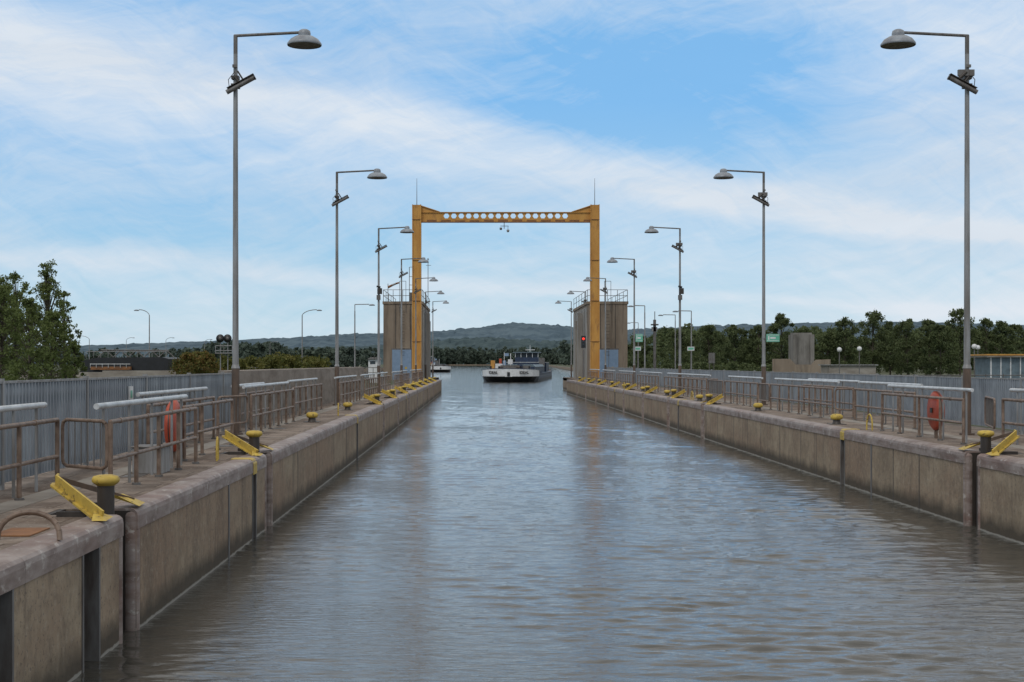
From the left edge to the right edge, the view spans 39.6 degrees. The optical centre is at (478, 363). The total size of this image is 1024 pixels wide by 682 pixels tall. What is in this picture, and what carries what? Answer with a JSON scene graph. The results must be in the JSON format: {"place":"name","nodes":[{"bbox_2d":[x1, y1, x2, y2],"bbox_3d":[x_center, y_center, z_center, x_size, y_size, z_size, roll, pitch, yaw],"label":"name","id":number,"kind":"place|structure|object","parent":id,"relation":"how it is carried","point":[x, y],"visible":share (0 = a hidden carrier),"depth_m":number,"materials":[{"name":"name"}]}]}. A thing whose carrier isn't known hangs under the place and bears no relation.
{"place":"outdoors","nodes":[
{"label":"outdoors","id":0,"kind":"place"},
{"bbox_2d":[8,371,175,379],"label":"pale coping wall","id":1,"kind":"structure","parent":0,"point":[114,374],"depth_m":95.00,"materials":[{"name":"concrete"}]},
{"bbox_2d":[80,349,178,371],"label":"low building","id":2,"kind":"structure","parent":0,"point":[129,363],"depth_m":100.00,"materials":[{"name":"paint"}]},
{"bbox_2d":[382,259,430,379],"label":"lock gate tower","id":3,"kind":"structure","parent":0,"point":[391,333],"depth_m":134.00,"materials":[{"name":"concrete"}]},
{"bbox_2d":[4,365,1019,431],"bbox_3d":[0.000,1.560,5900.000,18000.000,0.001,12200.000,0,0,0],"label":"ground","id":4,"kind":"structure","parent":0,"point":[904,373],"depth_m":204.30,"materials":[{"name":"concrete"}]},
{"bbox_2d":[0,274,24,375],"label":"poplar tree","id":5,"kind":"object","parent":4,"relation":"on","point":[2,280],"visible":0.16,"depth_m":79.92,"materials":[{"name":"green plant"}]},
{"bbox_2d":[0,284,35,378],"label":"poplar tree","id":6,"kind":"object","parent":4,"relation":"on","point":[5,297],"visible":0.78,"depth_m":67.83,"materials":[{"name":"green plant"}]},
{"bbox_2d":[0,270,42,379],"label":"poplar tree","id":7,"kind":"object","parent":4,"relation":"on","point":[14,277],"visible":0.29,"depth_m":73.83,"materials":[{"name":"green plant"}]},
{"bbox_2d":[4,296,55,380],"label":"poplar tree","id":8,"kind":"object","parent":4,"relation":"on","point":[29,305],"visible":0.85,"depth_m":65.88,"materials":[{"name":"green plant"}]},
{"bbox_2d":[20,259,79,378],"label":"poplar tree","id":9,"kind":"object","parent":4,"relation":"on","point":[46,286],"visible":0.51,"depth_m":75.99,"materials":[{"name":"green plant"}]},
{"bbox_2d":[26,309,78,379],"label":"poplar tree","id":10,"kind":"object","parent":4,"relation":"on","point":[54,317],"visible":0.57,"depth_m":71.84,"materials":[{"name":"green plant"}]},
{"bbox_2d":[53,290,81,378],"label":"poplar tree","id":11,"kind":"object","parent":4,"relation":"on","point":[68,320],"visible":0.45,"depth_m":78.15,"materials":[{"name":"green plant"}]},
{"bbox_2d":[63,343,87,378],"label":"poplar tree","id":12,"kind":"object","parent":4,"relation":"on","point":[79,363],"visible":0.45,"depth_m":77.97,"materials":[{"name":"green plant"}]},
{"bbox_2d":[9,341,380,368],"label":"distant trees","id":13,"kind":"object","parent":4,"relation":"on","point":[263,349],"visible":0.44,"depth_m":480.80,"materials":[{"name":"green plant"}]},
{"bbox_2d":[169,349,226,374],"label":"autumn shrubs","id":14,"kind":"object","parent":4,"relation":"on","point":[198,362],"visible":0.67,"depth_m":88.45,"materials":[{"name":"green plant"}]},
{"bbox_2d":[0,377,438,527],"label":"quay deck","id":15,"kind":"structure","parent":4,"relation":"on","point":[46,498],"depth_m":19.50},
{"bbox_2d":[0,402,59,500],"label":"quay handrail","id":16,"kind":"object","parent":15,"relation":"on","point":[19,463],"visible":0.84,"depth_m":16.06,"materials":[{"name":"grey metal"}]},
{"bbox_2d":[61,418,107,469],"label":"barred gate","id":17,"kind":"structure","parent":15,"relation":"attached to","point":[81,420],"depth_m":17.02,"materials":[{"name":"grey metal"}]},
{"bbox_2d":[0,372,231,489],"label":"slatted metal fence","id":18,"kind":"object","parent":15,"relation":"on","point":[63,399],"visible":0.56,"depth_m":20.62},
{"bbox_2d":[93,394,198,484],"bbox_3d":[-4.371,0.992,19.100,0.250,1.056,5.109,0,0,0],"label":"quay handrail","id":19,"kind":"object","parent":15,"relation":"on","point":[179,441],"visible":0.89,"depth_m":18.86,"materials":[{"name":"grey metal"}]},
{"bbox_2d":[131,444,169,473],"bbox_3d":[-4.570,1.330,19.850,0.460,0.380,0.540,0,0,0],"label":"electrical box","id":20,"kind":"object","parent":15,"relation":"on","point":[145,463],"visible":0.61,"depth_m":19.60,"materials":[{"name":"grey metal"}]},
{"bbox_2d":[164,400,179,461],"bbox_3d":[-4.705,1.038,22.000,0.190,0.963,0.806,0,0,0],"label":"lifebuoy case","id":21,"kind":"object","parent":15,"relation":"on","point":[176,405],"visible":0.38,"depth_m":21.69,"materials":[{"name":"plastic"}]},
{"bbox_2d":[136,387,215,446],"bbox_3d":[-5.421,0.992,25.850,0.250,1.056,5.809,0,0,0],"label":"quay handrail","id":22,"kind":"object","parent":15,"relation":"on","point":[161,404],"visible":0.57,"depth_m":24.95,"materials":[{"name":"grey metal"}]},
{"bbox_2d":[182,399,233,460],"bbox_3d":[-4.600,1.083,24.350,0.109,0.875,4.409,0,0,0],"label":"quay handrail","id":23,"kind":"object","parent":15,"relation":"on","point":[217,427],"visible":0.88,"depth_m":23.62,"materials":[{"name":"grey metal"}]},
{"bbox_2d":[0,380,441,681],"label":"lock wall","id":24,"kind":"structure","parent":15,"relation":"attached to","point":[87,588],"depth_m":15.69,"materials":[{"name":"concrete"}]},
{"bbox_2d":[0,510,62,539],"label":"steel grab hoop","id":25,"kind":"object","parent":24,"relation":"on","point":[19,532],"visible":1,"depth_m":12.28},
{"bbox_2d":[50,473,144,520],"bbox_3d":[-3.974,1.332,14.500,0.807,0.414,1.760,0,0,0],"label":"yellow mooring guard","id":26,"kind":"object","parent":24,"relation":"on","point":[80,501],"visible":0.81,"depth_m":14.14,"materials":[{"name":"paint"}]},
{"bbox_2d":[222,430,272,455],"bbox_3d":[-3.974,1.332,24.150,0.807,0.414,1.760,0,0,0],"label":"yellow mooring guard","id":27,"kind":"object","parent":24,"relation":"on","point":[242,445],"visible":0.93,"depth_m":23.77,"materials":[{"name":"paint"}]},
{"bbox_2d":[217,395,247,424],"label":"barred gate","id":28,"kind":"structure","parent":15,"relation":"attached to","point":[231,397],"depth_m":29.56,"materials":[{"name":"grey metal"}]},
{"bbox_2d":[231,382,271,431],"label":"quay handrail","id":29,"kind":"object","parent":15,"relation":"on","point":[253,392],"visible":0.47,"depth_m":33.73,"materials":[{"name":"grey metal"}]},
{"bbox_2d":[242,381,295,433],"bbox_3d":[-4.921,0.992,33.750,0.250,1.056,7.009,0,0,0],"label":"quay handrail","id":30,"kind":"object","parent":15,"relation":"on","point":[265,393],"visible":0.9,"depth_m":33.34,"materials":[{"name":"grey metal"}]},
{"bbox_2d":[225,29,321,434],"bbox_3d":[-4.367,-2.795,30.330,2.035,8.670,0.740,0,0,0],"label":"quay lamp post","id":31,"kind":"object","parent":15,"relation":"on","point":[303,39],"visible":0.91,"depth_m":30.28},
{"bbox_2d":[218,367,365,428],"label":"metal fence","id":32,"kind":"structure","parent":15,"relation":"on","point":[325,377],"depth_m":45.64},
{"bbox_2d":[287,378,321,417],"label":"quay handrail","id":33,"kind":"object","parent":15,"relation":"on","point":[306,400],"visible":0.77,"depth_m":43.09,"materials":[{"name":"grey metal"}]},
{"bbox_2d":[334,375,359,406],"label":"quay handrail","id":34,"kind":"object","parent":15,"relation":"on","point":[356,391],"visible":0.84,"depth_m":53.97,"materials":[{"name":"grey metal"}]},
{"bbox_2d":[331,168,386,404],"bbox_3d":[-4.367,-2.795,51.990,2.035,8.670,0.740,0,0,0],"label":"quay lamp post","id":35,"kind":"object","parent":15,"relation":"on","point":[376,174],"visible":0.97,"depth_m":51.94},
{"bbox_2d":[360,373,377,398],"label":"quay handrail","id":36,"kind":"object","parent":15,"relation":"on","point":[375,386],"visible":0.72,"depth_m":64.97,"materials":[{"name":"grey metal"}]},
{"bbox_2d":[376,372,390,393],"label":"quay handrail","id":37,"kind":"object","parent":15,"relation":"on","point":[383,383],"visible":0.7,"depth_m":76.28,"materials":[{"name":"grey metal"}]},
{"bbox_2d":[375,226,413,392],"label":"quay lamp post","id":38,"kind":"object","parent":15,"relation":"on","point":[407,229],"visible":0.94,"depth_m":73.59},
{"bbox_2d":[392,371,402,388],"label":"quay handrail","id":39,"kind":"object","parent":15,"relation":"on","point":[397,381],"visible":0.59,"depth_m":85.97,"materials":[{"name":"grey metal"}]},
{"bbox_2d":[399,257,428,385],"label":"quay lamp post","id":40,"kind":"object","parent":15,"relation":"on","point":[423,260],"visible":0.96,"depth_m":95.25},
{"bbox_2d":[414,277,437,371],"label":"quay lamp post","id":41,"kind":"object","parent":15,"relation":"on","point":[417,290],"visible":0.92,"depth_m":116.92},
{"bbox_2d":[425,291,443,378],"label":"quay lamp post","id":42,"kind":"object","parent":15,"relation":"on","point":[439,292],"visible":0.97,"depth_m":138.57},
{"bbox_2d":[215,334,231,369],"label":"canal signal frame","id":43,"kind":"object","parent":4,"relation":"on","point":[220,338],"visible":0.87,"depth_m":84.98,"materials":[{"name":"black paint"}]},
{"bbox_2d":[216,351,331,369],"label":"shrub hedge","id":44,"kind":"object","parent":4,"relation":"on","point":[277,361],"visible":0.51,"depth_m":102.36,"materials":[{"name":"green plant"}]},
{"bbox_2d":[368,357,380,382],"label":"white kiosk","id":45,"kind":"object","parent":4,"relation":"on","point":[372,361],"visible":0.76,"depth_m":115.00,"materials":[{"name":"paint"}]},
{"bbox_2d":[431,300,448,376],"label":"quay lamp post","id":46,"kind":"object","parent":4,"relation":"on","point":[445,302],"visible":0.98,"depth_m":160.25,"materials":[{"name":"grey metal"}]},
{"bbox_2d":[431,346,572,364],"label":"distant tree line","id":47,"kind":"object","parent":4,"relation":"on","point":[470,356],"visible":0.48,"depth_m":2392.03,"materials":[{"name":"green plant"}]},
{"bbox_2d":[412,184,601,379],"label":"ochre portal gantry","id":48,"kind":"object","parent":4,"relation":"on","point":[590,214],"visible":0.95,"depth_m":129.35,"materials":[{"name":"metal"}]},
{"bbox_2d":[555,300,572,376],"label":"quay lamp post","id":49,"kind":"object","parent":4,"relation":"on","point":[558,302],"visible":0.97,"depth_m":160.23,"materials":[{"name":"grey metal"}]},
{"bbox_2d":[555,340,632,364],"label":"canal bank trees","id":50,"kind":"object","parent":4,"relation":"on","point":[564,353],"visible":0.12,"depth_m":1208.54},
{"bbox_2d":[651,311,658,367],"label":"radar mast","id":51,"kind":"object","parent":4,"relation":"on","point":[654,328],"visible":0.95,"depth_m":140.00,"materials":[{"name":"grey metal"}]},
{"bbox_2d":[660,327,696,368],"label":"deciduous tree","id":52,"kind":"object","parent":4,"relation":"on","point":[671,347],"visible":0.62,"depth_m":194.46,"materials":[{"name":"green plant"}]},
{"bbox_2d":[689,324,728,365],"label":"deciduous tree","id":53,"kind":"object","parent":4,"relation":"on","point":[706,333],"visible":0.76,"depth_m":189.68,"materials":[{"name":"green plant"}]},
{"bbox_2d":[656,360,771,371],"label":"shrub hedge","id":54,"kind":"object","parent":4,"relation":"on","point":[730,366],"visible":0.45,"depth_m":161.99,"materials":[{"name":"green plant"}]},
{"bbox_2d":[715,324,754,370],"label":"deciduous tree","id":55,"kind":"object","parent":4,"relation":"on","point":[734,333],"visible":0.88,"depth_m":184.52,"materials":[{"name":"green plant"}]},
{"bbox_2d":[740,325,777,370],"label":"deciduous tree","id":56,"kind":"object","parent":4,"relation":"on","point":[755,341],"visible":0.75,"depth_m":183.37,"materials":[{"name":"green plant"}]},
{"bbox_2d":[765,313,798,362],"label":"deciduous tree","id":57,"kind":"object","parent":4,"relation":"on","point":[781,322],"visible":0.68,"depth_m":179.46,"materials":[{"name":"green plant"}]},
{"bbox_2d":[563,377,1023,453],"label":"quay deck","id":58,"kind":"structure","parent":4,"relation":"on","point":[951,432],"depth_m":38.02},
{"bbox_2d":[583,277,607,381],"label":"quay lamp post","id":59,"kind":"object","parent":58,"relation":"on","point":[606,292],"visible":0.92,"depth_m":116.91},
{"bbox_2d":[607,257,636,383],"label":"quay lamp post","id":60,"kind":"object","parent":58,"relation":"on","point":[612,260],"visible":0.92,"depth_m":95.26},
{"bbox_2d":[616,370,634,387],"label":"quay handrail","id":61,"kind":"object","parent":58,"relation":"on","point":[619,377],"visible":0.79,"depth_m":93.26,"materials":[{"name":"grey metal"}]},
{"bbox_2d":[637,371,661,391],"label":"quay handrail","id":62,"kind":"object","parent":58,"relation":"on","point":[648,383],"visible":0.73,"depth_m":79.29,"materials":[{"name":"grey metal"}]},
{"bbox_2d":[644,226,683,391],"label":"quay lamp post","id":63,"kind":"object","parent":58,"relation":"on","point":[651,229],"visible":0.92,"depth_m":73.59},
{"bbox_2d":[664,373,710,399],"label":"quay handrail","id":64,"kind":"object","parent":58,"relation":"on","point":[691,388],"visible":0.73,"depth_m":65.69,"materials":[{"name":"grey metal"}]},
{"bbox_2d":[684,377,717,397],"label":"quay handrail","id":65,"kind":"object","parent":58,"relation":"on","point":[697,384],"visible":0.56,"depth_m":66.60,"materials":[{"name":"grey metal"}]},
{"bbox_2d":[708,379,722,395],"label":"barred gate","id":66,"kind":"structure","parent":58,"relation":"attached to","point":[710,386],"depth_m":57.74,"materials":[{"name":"grey metal"}]},
{"bbox_2d":[713,168,769,404],"bbox_3d":[9.587,-2.795,51.990,2.035,8.670,0.740,0,0,0],"label":"quay lamp post","id":67,"kind":"object","parent":58,"relation":"on","point":[725,174],"visible":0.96,"depth_m":51.94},
{"bbox_2d":[764,334,779,341],"bbox_3d":[10.680,-0.939,51.903,0.580,0.286,0.034,0,0,0],"label":"green notice sign","id":68,"kind":"object","parent":67,"relation":"attached to","point":[772,338],"visible":1,"depth_m":51.89,"materials":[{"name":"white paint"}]},
{"bbox_2d":[724,376,762,406],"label":"quay handrail","id":69,"kind":"object","parent":58,"relation":"on","point":[739,382],"visible":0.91,"depth_m":52.72,"materials":[{"name":"grey metal"}]},
{"bbox_2d":[758,383,769,401],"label":"barred gate","id":70,"kind":"structure","parent":58,"relation":"attached to","point":[763,392],"depth_m":47.96,"materials":[{"name":"grey metal"}]},
{"bbox_2d":[567,380,1023,544],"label":"lock wall","id":71,"kind":"structure","parent":58,"relation":"attached to","point":[935,477],"depth_m":30.88,"materials":[{"name":"concrete"}]},
{"bbox_2d":[827,414,846,424],"bbox_3d":[8.980,1.387,35.700,0.400,0.265,0.400,0,0,0],"label":"mooring bollard","id":72,"kind":"object","parent":71,"relation":"on","point":[836,418],"visible":1,"depth_m":35.59,"materials":[{"name":"metal"}]},
{"bbox_2d":[958,430,1019,455],"bbox_3d":[8.804,1.332,24.200,0.807,0.414,1.760,0,0,0],"label":"yellow mooring guard","id":73,"kind":"object","parent":71,"relation":"on","point":[1005,443],"visible":0.81,"depth_m":23.88,"materials":[{"name":"paint"}]},
{"bbox_2d":[769,378,839,419],"bbox_3d":[9.671,0.992,42.700,0.250,1.056,8.309,0,0,0],"label":"quay handrail","id":74,"kind":"object","parent":58,"relation":"on","point":[808,387],"visible":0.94,"depth_m":42.35,"materials":[{"name":"grey metal"}]},
{"bbox_2d":[607,367,1023,434],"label":"slatted metal fence","id":75,"kind":"object","parent":58,"relation":"on","point":[997,389],"visible":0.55,"depth_m":41.30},
{"bbox_2d":[802,378,859,417],"bbox_3d":[10.471,0.992,42.500,0.250,1.056,6.109,0,0,0],"label":"quay handrail","id":76,"kind":"object","parent":58,"relation":"on","point":[829,401],"visible":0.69,"depth_m":42.48,"materials":[{"name":"grey metal"}]},
{"bbox_2d":[835,388,853,410],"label":"barred gate","id":77,"kind":"structure","parent":58,"relation":"attached to","point":[849,389],"depth_m":38.26,"materials":[{"name":"grey metal"}]},
{"bbox_2d":[853,381,922,429],"bbox_3d":[10.121,0.992,35.400,0.250,1.056,5.309,0,0,0],"label":"quay handrail","id":78,"kind":"object","parent":58,"relation":"on","point":[885,391],"visible":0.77,"depth_m":35.58,"materials":[{"name":"grey metal"}]},
{"bbox_2d":[880,384,973,443],"bbox_3d":[9.201,0.992,29.500,0.250,1.056,5.509,0,0,0],"label":"quay handrail","id":79,"kind":"object","parent":58,"relation":"on","point":[942,420],"visible":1,"depth_m":29.27,"materials":[{"name":"grey metal"}]},
{"bbox_2d":[880,29,977,434],"bbox_3d":[9.587,-2.795,30.330,2.035,8.670,0.740,0,0,0],"label":"quay lamp post","id":80,"kind":"object","parent":58,"relation":"on","point":[898,39],"visible":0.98,"depth_m":30.28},
{"bbox_2d":[927,391,944,437],"bbox_3d":[9.310,1.038,29.000,0.200,0.963,0.806,0,0,0],"label":"lifebuoy case","id":81,"kind":"object","parent":58,"relation":"on","point":[932,408],"visible":0.68,"depth_m":28.92,"materials":[{"name":"plastic"}]},
{"bbox_2d":[984,396,995,428],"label":"barred gate","id":82,"kind":"structure","parent":58,"relation":"attached to","point":[989,411],"depth_m":28.06,"materials":[{"name":"grey metal"}]},
{"bbox_2d":[1001,388,1023,444],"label":"quay handrail","id":83,"kind":"object","parent":58,"relation":"on","point":[1017,400],"visible":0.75,"depth_m":26.70,"materials":[{"name":"grey metal"}]},
{"bbox_2d":[772,333,830,372],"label":"concrete pylon monument","id":84,"kind":"object","parent":4,"relation":"on","point":[800,352],"visible":0.69,"depth_m":149.70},
{"bbox_2d":[628,323,1023,372],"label":"background trees","id":85,"kind":"object","parent":4,"relation":"on","point":[662,337],"visible":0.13,"depth_m":246.70,"materials":[{"name":"green plant"}]},
{"bbox_2d":[814,330,838,363],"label":"deciduous tree","id":86,"kind":"object","parent":4,"relation":"on","point":[824,338],"visible":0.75,"depth_m":183.15,"materials":[{"name":"green plant"}]},
{"bbox_2d":[827,316,865,363],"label":"deciduous tree","id":87,"kind":"object","parent":4,"relation":"on","point":[840,332],"visible":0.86,"depth_m":181.70,"materials":[{"name":"green plant"}]},
{"bbox_2d":[856,310,893,374],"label":"deciduous tree","id":88,"kind":"object","parent":4,"relation":"on","point":[872,321],"visible":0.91,"depth_m":185.54,"materials":[{"name":"green plant"}]},
{"bbox_2d":[875,321,910,374],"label":"deciduous tree","id":89,"kind":"object","parent":4,"relation":"on","point":[889,325],"visible":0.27,"depth_m":189.55,"materials":[{"name":"green plant"}]},
{"bbox_2d":[885,318,930,374],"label":"deciduous tree","id":90,"kind":"object","parent":4,"relation":"on","point":[906,326],"visible":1,"depth_m":177.67,"materials":[{"name":"green plant"}]},
{"bbox_2d":[908,319,948,372],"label":"deciduous tree","id":91,"kind":"object","parent":4,"relation":"on","point":[927,325],"visible":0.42,"depth_m":181.78,"materials":[{"name":"green plant"}]},
{"bbox_2d":[920,324,962,374],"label":"deciduous tree","id":92,"kind":"object","parent":4,"relation":"on","point":[938,337],"visible":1,"depth_m":175.50,"materials":[{"name":"green plant"}]},
{"bbox_2d":[895,374,1023,377],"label":"fence","id":93,"kind":"object","parent":4,"relation":"on","point":[985,375],"visible":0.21,"depth_m":60.85,"materials":[{"name":"grey metal"}]},
{"bbox_2d":[941,309,982,374],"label":"deciduous tree","id":94,"kind":"object","parent":4,"relation":"on","point":[959,328],"visible":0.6,"depth_m":179.25,"materials":[{"name":"green plant"}]},
{"bbox_2d":[970,317,1000,367],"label":"deciduous tree","id":95,"kind":"object","parent":4,"relation":"on","point":[986,322],"visible":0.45,"depth_m":183.51,"materials":[{"name":"green plant"}]},
{"bbox_2d":[970,354,1023,377],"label":"control shelter","id":96,"kind":"object","parent":4,"relation":"on","point":[999,364],"visible":0.6,"depth_m":90.05,"materials":[{"name":"glass"}]},
{"bbox_2d":[983,320,1021,353],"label":"deciduous tree","id":97,"kind":"object","parent":4,"relation":"on","point":[1002,335],"visible":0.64,"depth_m":179.65,"materials":[{"name":"green plant"}]},
{"bbox_2d":[997,323,1023,353],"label":"deciduous tree","id":98,"kind":"object","parent":4,"relation":"on","point":[1019,329],"visible":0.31,"depth_m":189.68,"materials":[{"name":"green plant"}]},
{"bbox_2d":[0,0,1023,345],"label":"sky","id":99,"kind":"structure","parent":0,"point":[116,116],"materials":[{"name":"blue"}]},
{"bbox_2d":[22,320,1023,362],"bbox_3d":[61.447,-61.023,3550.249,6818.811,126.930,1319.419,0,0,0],"label":"wooded hills","id":100,"kind":"structure","parent":0,"point":[535,332],"depth_m":3599.36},
{"bbox_2d":[72,365,1023,681],"bbox_3d":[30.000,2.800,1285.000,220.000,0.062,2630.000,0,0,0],"label":"canal water","id":101,"kind":"structure","parent":0,"point":[468,525],"depth_m":18.84,"materials":[{"name":"grey liquid"}]},
{"bbox_2d":[92,474,119,514],"bbox_3d":[-3.830,2.268,14.600,0.299,2.265,0.299,0,0,0],"label":"floating bollard","id":102,"kind":"object","parent":101,"relation":"in","point":[105,483],"visible":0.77,"depth_m":14.52,"materials":[{"name":"metal"}]},
{"bbox_2d":[246,430,261,449],"bbox_3d":[-3.830,2.268,24.250,0.299,2.265,0.299,0,0,0],"label":"floating bollard","id":103,"kind":"object","parent":101,"relation":"in","point":[253,435],"visible":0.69,"depth_m":24.17,"materials":[{"name":"metal"}]},
{"bbox_2d":[431,356,450,371],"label":"moored barge","id":104,"kind":"object","parent":101,"relation":"on","point":[441,367],"visible":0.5,"depth_m":471.20,"materials":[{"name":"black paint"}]},
{"bbox_2d":[482,352,551,381],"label":"cargo barge","id":105,"kind":"object","parent":101,"relation":"on","point":[528,367],"visible":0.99,"depth_m":220.74,"materials":[{"name":"white paint"}]},
{"bbox_2d":[976,430,993,526],"bbox_3d":[8.660,2.268,24.300,0.299,2.265,0.299,0,0,0],"label":"floating bollard","id":106,"kind":"object","parent":101,"relation":"in","point":[985,440],"visible":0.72,"depth_m":24.24,"materials":[{"name":"metal"}]},
{"bbox_2d":[288,337,821,364],"bbox_3d":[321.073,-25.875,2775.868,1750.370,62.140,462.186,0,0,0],"label":"wooded hill","id":107,"kind":"structure","parent":0,"point":[489,343],"depth_m":2814.46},
{"bbox_2d":[573,281,627,379],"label":"lock gate tower","id":108,"kind":"structure","parent":0,"point":[616,333],"depth_m":134.00,"materials":[{"name":"concrete"}]},
{"bbox_2d":[818,364,875,374],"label":"service building","id":109,"kind":"structure","parent":0,"point":[851,368],"depth_m":120.00,"materials":[{"name":"concrete"}]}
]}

